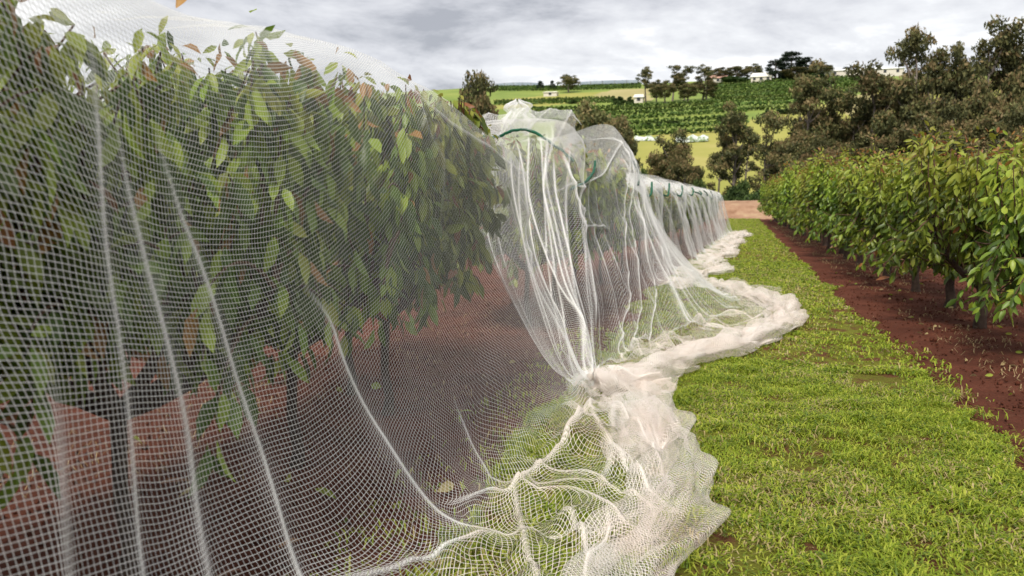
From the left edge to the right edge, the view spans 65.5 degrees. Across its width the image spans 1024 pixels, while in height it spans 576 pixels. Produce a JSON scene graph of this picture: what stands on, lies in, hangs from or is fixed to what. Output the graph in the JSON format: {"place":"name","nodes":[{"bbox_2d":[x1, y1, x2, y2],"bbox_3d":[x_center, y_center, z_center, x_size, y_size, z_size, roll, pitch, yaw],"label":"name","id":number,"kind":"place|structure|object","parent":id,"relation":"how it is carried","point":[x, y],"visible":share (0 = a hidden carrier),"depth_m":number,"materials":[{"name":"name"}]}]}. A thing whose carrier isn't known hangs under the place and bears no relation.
{"place":"outdoors","nodes":[
{"label":"outdoors","id":0,"kind":"place"},
{"bbox_2d":[0,219,1023,575],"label":"ground","id":1,"kind":"structure","parent":0,"point":[990,391],"depth_m":5.28,"materials":[{"name":"red soil"}]},
{"bbox_2d":[0,0,170,483],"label":"cherry tree","id":2,"kind":"object","parent":1,"relation":"on","point":[8,339],"visible":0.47,"depth_m":2.08,"materials":[{"name":"green plant"}]},
{"bbox_2d":[0,0,364,575],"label":"cherry tree","id":3,"kind":"object","parent":1,"relation":"on","point":[210,236],"visible":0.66,"depth_m":2.73,"materials":[{"name":"green plant"}]},
{"bbox_2d":[79,8,448,468],"bbox_3d":[-1.313,-0.111,4.342,1.764,2.392,2.264,1,6,9],"label":"cherry tree","id":4,"kind":"object","parent":1,"relation":"on","point":[364,208],"visible":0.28,"depth_m":4.12,"materials":[{"name":"green plant"}]},
{"bbox_2d":[216,72,510,415],"bbox_3d":[-0.981,-0.259,5.541,1.781,2.423,2.242,2,7,15],"label":"cherry tree","id":5,"kind":"object","parent":1,"relation":"on","point":[476,118],"visible":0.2,"depth_m":5.06,"materials":[{"name":"green plant"}]},
{"bbox_2d":[345,110,457,394],"bbox_3d":[-1.371,-0.274,6.122,1.775,2.322,2.207,1,6,9],"label":"cherry tree","id":6,"kind":"object","parent":1,"relation":"on","point":[352,365],"depth_m":6.20,"materials":[{"name":"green plant"}]},
{"bbox_2d":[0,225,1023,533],"bbox_3d":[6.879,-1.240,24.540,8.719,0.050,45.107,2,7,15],"label":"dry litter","id":7,"kind":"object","parent":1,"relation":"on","point":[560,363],"visible":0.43,"depth_m":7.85,"materials":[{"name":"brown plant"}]},
{"bbox_2d":[0,264,1023,575],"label":"soil clods","id":8,"kind":"object","parent":1,"relation":"on","point":[288,564],"visible":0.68,"depth_m":4.97,"materials":[{"name":"brown soil"}]},
{"bbox_2d":[457,126,598,326],"bbox_3d":[0.085,-0.668,9.384,1.764,2.392,2.264,2,7,15],"label":"cherry tree","id":9,"kind":"object","parent":1,"relation":"on","point":[563,182],"visible":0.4,"depth_m":8.79,"materials":[{"name":"green plant"}]},
{"bbox_2d":[489,135,611,309],"bbox_3d":[0.487,-0.842,10.818,1.781,2.423,2.242,1,6,9],"label":"cherry tree","id":10,"kind":"object","parent":1,"relation":"on","point":[606,209],"visible":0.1,"depth_m":10.20,"materials":[{"name":"green plant"}]},
{"bbox_2d":[517,145,629,297],"bbox_3d":[0.876,-0.964,12.271,1.775,2.346,2.207,2,7,15],"label":"cherry tree","id":11,"kind":"object","parent":1,"relation":"on","point":[612,215],"visible":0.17,"depth_m":11.97,"materials":[{"name":"green plant"}]},
{"bbox_2d":[593,184,638,283],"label":"cherry tree","id":12,"kind":"object","parent":1,"relation":"on","point":[629,196],"visible":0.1,"depth_m":14.09,"materials":[{"name":"green plant"}]},
{"bbox_2d":[595,180,655,272],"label":"cherry tree","id":13,"kind":"object","parent":1,"relation":"on","point":[638,229],"visible":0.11,"depth_m":15.87,"materials":[{"name":"green plant"}]},
{"bbox_2d":[636,182,668,264],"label":"cherry tree","id":14,"kind":"object","parent":1,"relation":"on","point":[665,213],"visible":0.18,"depth_m":17.82,"materials":[{"name":"green plant"}]},
{"bbox_2d":[642,184,679,257],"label":"cherry tree","id":15,"kind":"object","parent":1,"relation":"on","point":[674,215],"visible":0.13,"depth_m":20.27,"materials":[{"name":"green plant"}]},
{"bbox_2d":[770,179,799,233],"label":"cherry tree","id":16,"kind":"object","parent":1,"relation":"on","point":[780,196],"visible":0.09,"depth_m":35.73,"materials":[{"name":"green plant"}]},
{"bbox_2d":[785,169,821,242],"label":"cherry tree","id":17,"kind":"object","parent":1,"relation":"on","point":[795,189],"visible":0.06,"depth_m":27.89,"materials":[{"name":"green plant"}]},
{"bbox_2d":[778,157,839,237],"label":"cherry tree","id":18,"kind":"object","parent":1,"relation":"on","point":[786,188],"visible":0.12,"depth_m":31.49,"materials":[{"name":"green plant"}]},
{"bbox_2d":[786,147,851,245],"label":"cherry tree","id":19,"kind":"object","parent":1,"relation":"on","point":[794,220],"visible":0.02,"depth_m":25.87,"materials":[{"name":"green plant"}]},
{"bbox_2d":[792,165,853,249],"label":"cherry tree","id":20,"kind":"object","parent":1,"relation":"on","point":[802,191],"visible":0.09,"depth_m":24.22,"materials":[{"name":"green plant"}]},
{"bbox_2d":[791,134,893,258],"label":"cherry tree","id":21,"kind":"object","parent":1,"relation":"on","point":[816,185],"visible":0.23,"depth_m":20.39,"materials":[{"name":"green plant"}]},
{"bbox_2d":[805,148,898,264],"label":"cherry tree","id":22,"kind":"object","parent":1,"relation":"on","point":[828,209],"visible":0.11,"depth_m":18.64,"materials":[{"name":"green plant"}]},
{"bbox_2d":[824,159,894,270],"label":"cherry tree","id":23,"kind":"object","parent":1,"relation":"on","point":[845,208],"visible":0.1,"depth_m":16.90,"materials":[{"name":"green plant"}]},
{"bbox_2d":[826,142,945,279],"bbox_3d":[7.022,-1.401,14.962,2.241,2.639,2.081,-2,7,-21],"label":"cherry tree","id":24,"kind":"object","parent":1,"relation":"on","point":[856,192],"visible":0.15,"depth_m":14.90,"materials":[{"name":"green plant"}]},
{"bbox_2d":[844,132,972,291],"bbox_3d":[6.657,-1.162,12.888,1.856,2.608,2.144,-2,7,-14],"label":"cherry tree","id":25,"kind":"object","parent":1,"relation":"on","point":[877,212],"visible":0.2,"depth_m":13.16,"materials":[{"name":"green plant"}]},
{"bbox_2d":[856,126,1023,307],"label":"cherry tree","id":26,"kind":"object","parent":1,"relation":"on","point":[903,216],"visible":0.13,"depth_m":11.13,"materials":[{"name":"green plant"}]},
{"bbox_2d":[872,120,1023,328],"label":"cherry tree","id":27,"kind":"object","parent":1,"relation":"on","point":[951,205],"visible":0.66,"depth_m":9.29,"materials":[{"name":"green plant"}]},
{"bbox_2d":[945,130,1023,323],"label":"cherry tree","id":28,"kind":"object","parent":1,"relation":"on","point":[1007,231],"visible":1,"depth_m":7.27,"materials":[{"name":"green plant"}]},
{"bbox_2d":[15,0,1023,100],"label":"sky","id":29,"kind":"structure","parent":0,"point":[435,42],"materials":[{"name":"grey"}]},
{"bbox_2d":[104,72,1004,193],"bbox_3d":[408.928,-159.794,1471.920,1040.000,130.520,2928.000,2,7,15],"label":"hillside","id":30,"kind":"structure","parent":0,"point":[701,151],"depth_m":237.00,"materials":[{"name":"green plant"}]},
{"bbox_2d":[452,69,504,141],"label":"gum tree","id":31,"kind":"object","parent":30,"relation":"on","point":[482,103],"visible":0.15,"depth_m":96.78,"materials":[{"name":"green plant"}]},
{"bbox_2d":[470,69,497,110],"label":"gum tree","id":32,"kind":"object","parent":30,"relation":"on","point":[486,84],"visible":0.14,"depth_m":102.64,"materials":[{"name":"green plant"}]},
{"bbox_2d":[494,99,612,104],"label":"orchard row","id":33,"kind":"object","parent":30,"relation":"on","point":[554,101],"visible":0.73,"depth_m":302.02,"materials":[{"name":"green plant"}]},
{"bbox_2d":[494,97,612,101],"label":"orchard row","id":34,"kind":"object","parent":30,"relation":"on","point":[550,99],"visible":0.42,"depth_m":311.27,"materials":[{"name":"green plant"}]},
{"bbox_2d":[495,85,640,90],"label":"orchard row","id":35,"kind":"object","parent":30,"relation":"on","point":[574,88],"visible":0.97,"depth_m":393.60,"materials":[{"name":"green plant"}]},
{"bbox_2d":[556,74,580,92],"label":"gum tree","id":36,"kind":"object","parent":30,"relation":"on","point":[568,80],"visible":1,"depth_m":377.48,"materials":[{"name":"green plant"}]},
{"bbox_2d":[561,98,618,165],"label":"gum tree","id":37,"kind":"object","parent":30,"relation":"on","point":[587,114],"visible":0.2,"depth_m":106.99,"materials":[{"name":"green plant"}]},
{"bbox_2d":[579,80,638,84],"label":"shade canopy","id":38,"kind":"object","parent":30,"relation":"on","point":[611,82],"visible":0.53,"depth_m":422.54,"materials":[{"name":"fabric"}]},
{"bbox_2d":[593,113,642,180],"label":"gum tree","id":39,"kind":"object","parent":30,"relation":"on","point":[626,132],"visible":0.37,"depth_m":101.89,"materials":[{"name":"green plant"}]},
{"bbox_2d":[531,101,714,113],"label":"orchard row","id":40,"kind":"object","parent":30,"relation":"on","point":[660,106],"visible":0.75,"depth_m":260.42,"materials":[{"name":"green plant"}]},
{"bbox_2d":[531,98,715,109],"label":"orchard row","id":41,"kind":"object","parent":30,"relation":"on","point":[669,103],"visible":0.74,"depth_m":272.02,"materials":[{"name":"green plant"}]},
{"bbox_2d":[534,104,716,117],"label":"orchard row","id":42,"kind":"object","parent":30,"relation":"on","point":[705,107],"visible":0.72,"depth_m":249.35,"materials":[{"name":"green plant"}]},
{"bbox_2d":[534,106,747,121],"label":"orchard row","id":43,"kind":"object","parent":30,"relation":"on","point":[650,114],"visible":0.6,"depth_m":237.72,"materials":[{"name":"green plant"}]},
{"bbox_2d":[635,66,652,101],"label":"gum tree","id":44,"kind":"object","parent":30,"relation":"on","point":[645,72],"visible":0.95,"depth_m":289.27,"materials":[{"name":"green plant"}]},
{"bbox_2d":[651,80,677,101],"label":"gum tree","id":45,"kind":"object","parent":30,"relation":"on","point":[671,87],"visible":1,"depth_m":280.71,"materials":[{"name":"green plant"}]},
{"bbox_2d":[590,113,742,124],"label":"orchard row","id":46,"kind":"object","parent":30,"relation":"on","point":[688,118],"visible":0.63,"depth_m":224.66,"materials":[{"name":"green plant"}]},
{"bbox_2d":[590,126,747,134],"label":"orchard row","id":47,"kind":"object","parent":30,"relation":"on","point":[671,131],"visible":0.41,"depth_m":203.62,"materials":[{"name":"green plant"}]},
{"bbox_2d":[645,127,699,188],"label":"gum tree","id":48,"kind":"object","parent":30,"relation":"on","point":[658,164],"visible":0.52,"depth_m":107.88,"materials":[{"name":"green plant"}]},
{"bbox_2d":[668,65,684,100],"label":"gum tree","id":49,"kind":"object","parent":30,"relation":"on","point":[676,81],"visible":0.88,"depth_m":286.76,"materials":[{"name":"green plant"}]},
{"bbox_2d":[663,154,704,188],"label":"gum tree","id":50,"kind":"object","parent":30,"relation":"on","point":[676,167],"visible":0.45,"depth_m":101.21,"materials":[{"name":"green plant"}]},
{"bbox_2d":[629,120,748,129],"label":"orchard row","id":51,"kind":"object","parent":30,"relation":"on","point":[670,125],"visible":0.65,"depth_m":214.13,"materials":[{"name":"green plant"}]},
{"bbox_2d":[678,83,699,101],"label":"gum tree","id":52,"kind":"object","parent":30,"relation":"on","point":[683,90],"visible":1,"depth_m":278.85,"materials":[{"name":"green plant"}]},
{"bbox_2d":[690,64,716,99],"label":"gum tree","id":53,"kind":"object","parent":30,"relation":"on","point":[707,71],"visible":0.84,"depth_m":284.88,"materials":[{"name":"green plant"}]},
{"bbox_2d":[696,79,719,99],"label":"gum tree","id":54,"kind":"object","parent":30,"relation":"on","point":[710,89],"visible":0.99,"depth_m":280.51,"materials":[{"name":"green plant"}]},
{"bbox_2d":[705,135,732,194],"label":"gum tree","id":55,"kind":"object","parent":30,"relation":"on","point":[714,157],"visible":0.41,"depth_m":112.86,"materials":[{"name":"green plant"}]},
{"bbox_2d":[709,100,762,186],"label":"gum tree","id":56,"kind":"object","parent":30,"relation":"on","point":[734,152],"visible":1,"depth_m":106.26,"materials":[{"name":"green plant"}]},
{"bbox_2d":[725,66,748,77],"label":"gum tree","id":57,"kind":"object","parent":30,"relation":"on","point":[736,70],"visible":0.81,"depth_m":375.13,"materials":[{"name":"green plant"}]},
{"bbox_2d":[725,179,750,200],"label":"bush","id":58,"kind":"object","parent":30,"relation":"on","point":[739,192],"visible":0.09,"depth_m":92.38,"materials":[{"name":"green plant"}]},
{"bbox_2d":[731,126,760,188],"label":"gum tree","id":59,"kind":"object","parent":30,"relation":"on","point":[753,165],"visible":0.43,"depth_m":118.49,"materials":[{"name":"green plant"}]},
{"bbox_2d":[739,63,763,77],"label":"gum tree","id":60,"kind":"object","parent":30,"relation":"on","point":[754,68],"visible":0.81,"depth_m":374.37,"materials":[{"name":"green plant"}]},
{"bbox_2d":[717,104,787,110],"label":"orchard row","id":61,"kind":"object","parent":30,"relation":"on","point":[778,106],"visible":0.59,"depth_m":234.82,"materials":[{"name":"green plant"}]},
{"bbox_2d":[715,99,796,106],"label":"orchard row","id":62,"kind":"object","parent":30,"relation":"on","point":[781,102],"visible":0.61,"depth_m":247.42,"materials":[{"name":"green plant"}]},
{"bbox_2d":[750,72,771,82],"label":"house","id":63,"kind":"structure","parent":30,"relation":"on","point":[756,77],"depth_m":367.55,"materials":[{"name":"white paint"}]},
{"bbox_2d":[752,109,788,192],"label":"gum tree","id":64,"kind":"object","parent":30,"relation":"on","point":[771,153],"visible":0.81,"depth_m":96.85,"materials":[{"name":"green plant"}]},
{"bbox_2d":[714,96,826,102],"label":"orchard row","id":65,"kind":"object","parent":30,"relation":"on","point":[758,99],"visible":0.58,"depth_m":259.73,"materials":[{"name":"green plant"}]},
{"bbox_2d":[764,59,788,79],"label":"dark pine tree","id":66,"kind":"object","parent":30,"relation":"on","point":[774,72],"visible":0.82,"depth_m":367.93,"materials":[{"name":"green plant"}]},
{"bbox_2d":[716,91,843,99],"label":"orchard row","id":67,"kind":"object","parent":30,"relation":"on","point":[755,96],"visible":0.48,"depth_m":271.92,"materials":[{"name":"green plant"}]},
{"bbox_2d":[713,77,857,86],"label":"orchard row","id":68,"kind":"object","parent":30,"relation":"on","point":[766,83],"visible":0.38,"depth_m":342.61,"materials":[{"name":"green plant"}]},
{"bbox_2d":[765,152,807,184],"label":"gum tree","id":69,"kind":"object","parent":30,"relation":"on","point":[787,157],"visible":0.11,"depth_m":91.10,"materials":[{"name":"green plant"}]},
{"bbox_2d":[714,85,859,96],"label":"orchard row","id":70,"kind":"object","parent":30,"relation":"on","point":[769,91],"visible":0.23,"depth_m":295.02,"materials":[{"name":"green plant"}]},
{"bbox_2d":[717,80,857,90],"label":"orchard row","id":71,"kind":"object","parent":30,"relation":"on","point":[788,86],"visible":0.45,"depth_m":317.61,"materials":[{"name":"green plant"}]},
{"bbox_2d":[713,83,861,92],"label":"orchard row","id":72,"kind":"object","parent":30,"relation":"on","point":[767,89],"visible":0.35,"depth_m":307.15,"materials":[{"name":"green plant"}]},
{"bbox_2d":[716,79,858,88],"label":"orchard row","id":73,"kind":"object","parent":30,"relation":"on","point":[762,85],"visible":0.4,"depth_m":330.73,"materials":[{"name":"green plant"}]},
{"bbox_2d":[776,51,801,77],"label":"dark pine tree","id":74,"kind":"object","parent":30,"relation":"on","point":[786,56],"visible":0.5,"depth_m":367.91,"materials":[{"name":"green plant"}]},
{"bbox_2d":[774,129,816,176],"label":"gum tree","id":75,"kind":"object","parent":30,"relation":"on","point":[800,143],"visible":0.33,"depth_m":102.30,"materials":[{"name":"green plant"}]},
{"bbox_2d":[710,87,880,98],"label":"orchard row","id":76,"kind":"object","parent":30,"relation":"on","point":[759,93],"visible":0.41,"depth_m":283.60,"materials":[{"name":"green plant"}]},
{"bbox_2d":[779,67,816,78],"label":"gum tree","id":77,"kind":"object","parent":30,"relation":"on","point":[788,73],"visible":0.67,"depth_m":358.32,"materials":[{"name":"green plant"}]},
{"bbox_2d":[792,56,822,76],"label":"dark pine tree","id":78,"kind":"object","parent":30,"relation":"on","point":[803,62],"visible":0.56,"depth_m":361.68,"materials":[{"name":"green plant"}]},
{"bbox_2d":[781,58,847,156],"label":"gum tree","id":79,"kind":"object","parent":30,"relation":"on","point":[806,98],"visible":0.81,"depth_m":105.78,"materials":[{"name":"green plant"}]},
{"bbox_2d":[796,133,847,166],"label":"gum tree","id":80,"kind":"object","parent":30,"relation":"on","point":[821,145],"visible":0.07,"depth_m":91.83,"materials":[{"name":"green plant"}]},
{"bbox_2d":[798,95,858,151],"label":"gum tree","id":81,"kind":"object","parent":30,"relation":"on","point":[828,110],"visible":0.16,"depth_m":109.63,"materials":[{"name":"green plant"}]},
{"bbox_2d":[814,147,857,169],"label":"gum tree","id":82,"kind":"object","parent":30,"relation":"on","point":[833,151],"visible":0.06,"depth_m":88.84,"materials":[{"name":"green plant"}]},
{"bbox_2d":[831,83,872,149],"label":"gum tree","id":83,"kind":"object","parent":30,"relation":"on","point":[847,101],"visible":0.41,"depth_m":106.28,"materials":[{"name":"green plant"}]},
{"bbox_2d":[820,67,904,76],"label":"greenhouse","id":84,"kind":"object","parent":30,"relation":"on","point":[895,71],"visible":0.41,"depth_m":357.73,"materials":[{"name":"white"}]},
{"bbox_2d":[836,131,897,167],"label":"gum tree","id":85,"kind":"object","parent":30,"relation":"on","point":[865,140],"visible":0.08,"depth_m":95.66,"materials":[{"name":"green plant"}]},
{"bbox_2d":[838,59,898,150],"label":"gum tree","id":86,"kind":"object","parent":30,"relation":"on","point":[868,80],"visible":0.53,"depth_m":102.62,"materials":[{"name":"green plant"}]},
{"bbox_2d":[839,89,897,153],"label":"gum tree","id":87,"kind":"object","parent":30,"relation":"on","point":[856,124],"visible":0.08,"depth_m":107.14,"materials":[{"name":"green plant"}]},
{"bbox_2d":[858,123,921,170],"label":"gum tree","id":88,"kind":"object","parent":30,"relation":"on","point":[892,144],"visible":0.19,"depth_m":90.09,"materials":[{"name":"green plant"}]},
{"bbox_2d":[870,23,935,139],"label":"gum tree","id":89,"kind":"object","parent":30,"relation":"on","point":[904,88],"visible":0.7,"depth_m":98.86,"materials":[{"name":"green plant"}]},
{"bbox_2d":[870,90,943,152],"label":"gum tree","id":90,"kind":"object","parent":30,"relation":"on","point":[879,125],"visible":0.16,"depth_m":100.54,"materials":[{"name":"green plant"}]},
{"bbox_2d":[908,31,960,119],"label":"gum tree","id":91,"kind":"object","parent":30,"relation":"on","point":[935,66],"visible":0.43,"depth_m":101.65,"materials":[{"name":"green plant"}]},
{"bbox_2d":[903,97,974,164],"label":"gum tree","id":92,"kind":"object","parent":30,"relation":"on","point":[939,124],"visible":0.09,"depth_m":92.72,"materials":[{"name":"green plant"}]},
{"bbox_2d":[933,41,972,126],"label":"gum tree","id":93,"kind":"object","parent":30,"relation":"on","point":[958,55],"visible":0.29,"depth_m":99.18,"materials":[{"name":"green plant"}]},
{"bbox_2d":[931,114,1008,173],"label":"gum tree","id":94,"kind":"object","parent":30,"relation":"on","point":[968,132],"visible":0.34,"depth_m":85.80,"materials":[{"name":"green plant"}]},
{"bbox_2d":[938,14,1023,120],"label":"gum tree","id":95,"kind":"object","parent":30,"relation":"on","point":[1005,40],"visible":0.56,"depth_m":97.52,"materials":[{"name":"green plant"}]},
{"bbox_2d":[952,76,1014,156],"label":"gum tree","id":96,"kind":"object","parent":30,"relation":"on","point":[986,98],"visible":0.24,"depth_m":93.30,"materials":[{"name":"green plant"}]},
{"bbox_2d":[959,103,1023,165],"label":"gum tree","id":97,"kind":"object","parent":30,"relation":"on","point":[1015,114],"visible":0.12,"depth_m":84.95,"materials":[{"name":"green plant"}]},
{"bbox_2d":[986,24,1023,94],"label":"gum tree","id":98,"kind":"object","parent":30,"relation":"on","point":[1006,67],"visible":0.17,"depth_m":99.94,"materials":[{"name":"green plant"}]},
{"bbox_2d":[998,69,1023,121],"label":"gum tree","id":99,"kind":"object","parent":30,"relation":"on","point":[1010,82],"visible":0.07,"depth_m":92.99,"materials":[{"name":"green plant"}]},
{"bbox_2d":[1000,98,1023,140],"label":"gum tree","id":100,"kind":"object","parent":30,"relation":"on","point":[1014,127],"visible":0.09,"depth_m":86.94,"materials":[{"name":"green plant"}]},
{"bbox_2d":[286,218,1023,575],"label":"grass path","id":101,"kind":"structure","parent":0,"point":[859,379],"depth_m":4.49,"materials":[{"name":"green plant"}]},
{"bbox_2d":[0,0,730,575],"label":"bird net","id":102,"kind":"object","parent":101,"relation":"on","point":[646,400],"visible":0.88,"depth_m":2.82,"materials":[{"name":"white fabric"}]},
{"bbox_2d":[481,99,808,396],"bbox_3d":[1.447,-0.841,9.659,4.224,2.470,8.357,2,7,15],"label":"bird net","id":103,"kind":"object","parent":101,"relation":"on","point":[778,319],"visible":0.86,"depth_m":7.74,"materials":[{"name":"white fabric"}]},
{"bbox_2d":[609,171,734,288],"bbox_3d":[2.906,-1.393,16.652,3.444,2.032,7.164,2,7,15],"label":"bird net","id":104,"kind":"object","parent":101,"relation":"on","point":[649,181],"visible":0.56,"depth_m":16.19,"materials":[{"name":"white fabric"}]},
{"bbox_2d":[654,182,746,257],"bbox_3d":[5.354,-2.170,23.896,3.549,1.984,7.716,2,7,15],"label":"bird net","id":105,"kind":"object","parent":101,"relation":"on","point":[724,252],"visible":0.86,"depth_m":23.02,"materials":[{"name":"white fabric"}]},
{"bbox_2d":[687,186,752,240],"bbox_3d":[7.744,-2.979,31.380,3.498,1.948,7.719,2,7,15],"label":"bird net","id":106,"kind":"object","parent":101,"relation":"on","point":[735,235],"visible":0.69,"depth_m":30.37,"materials":[{"name":"white fabric"}]},
{"bbox_2d":[710,200,778,218],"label":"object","id":107,"kind":"structure","parent":0,"point":[741,209],"depth_m":65.37,"materials":[{"name":"brown soil"}]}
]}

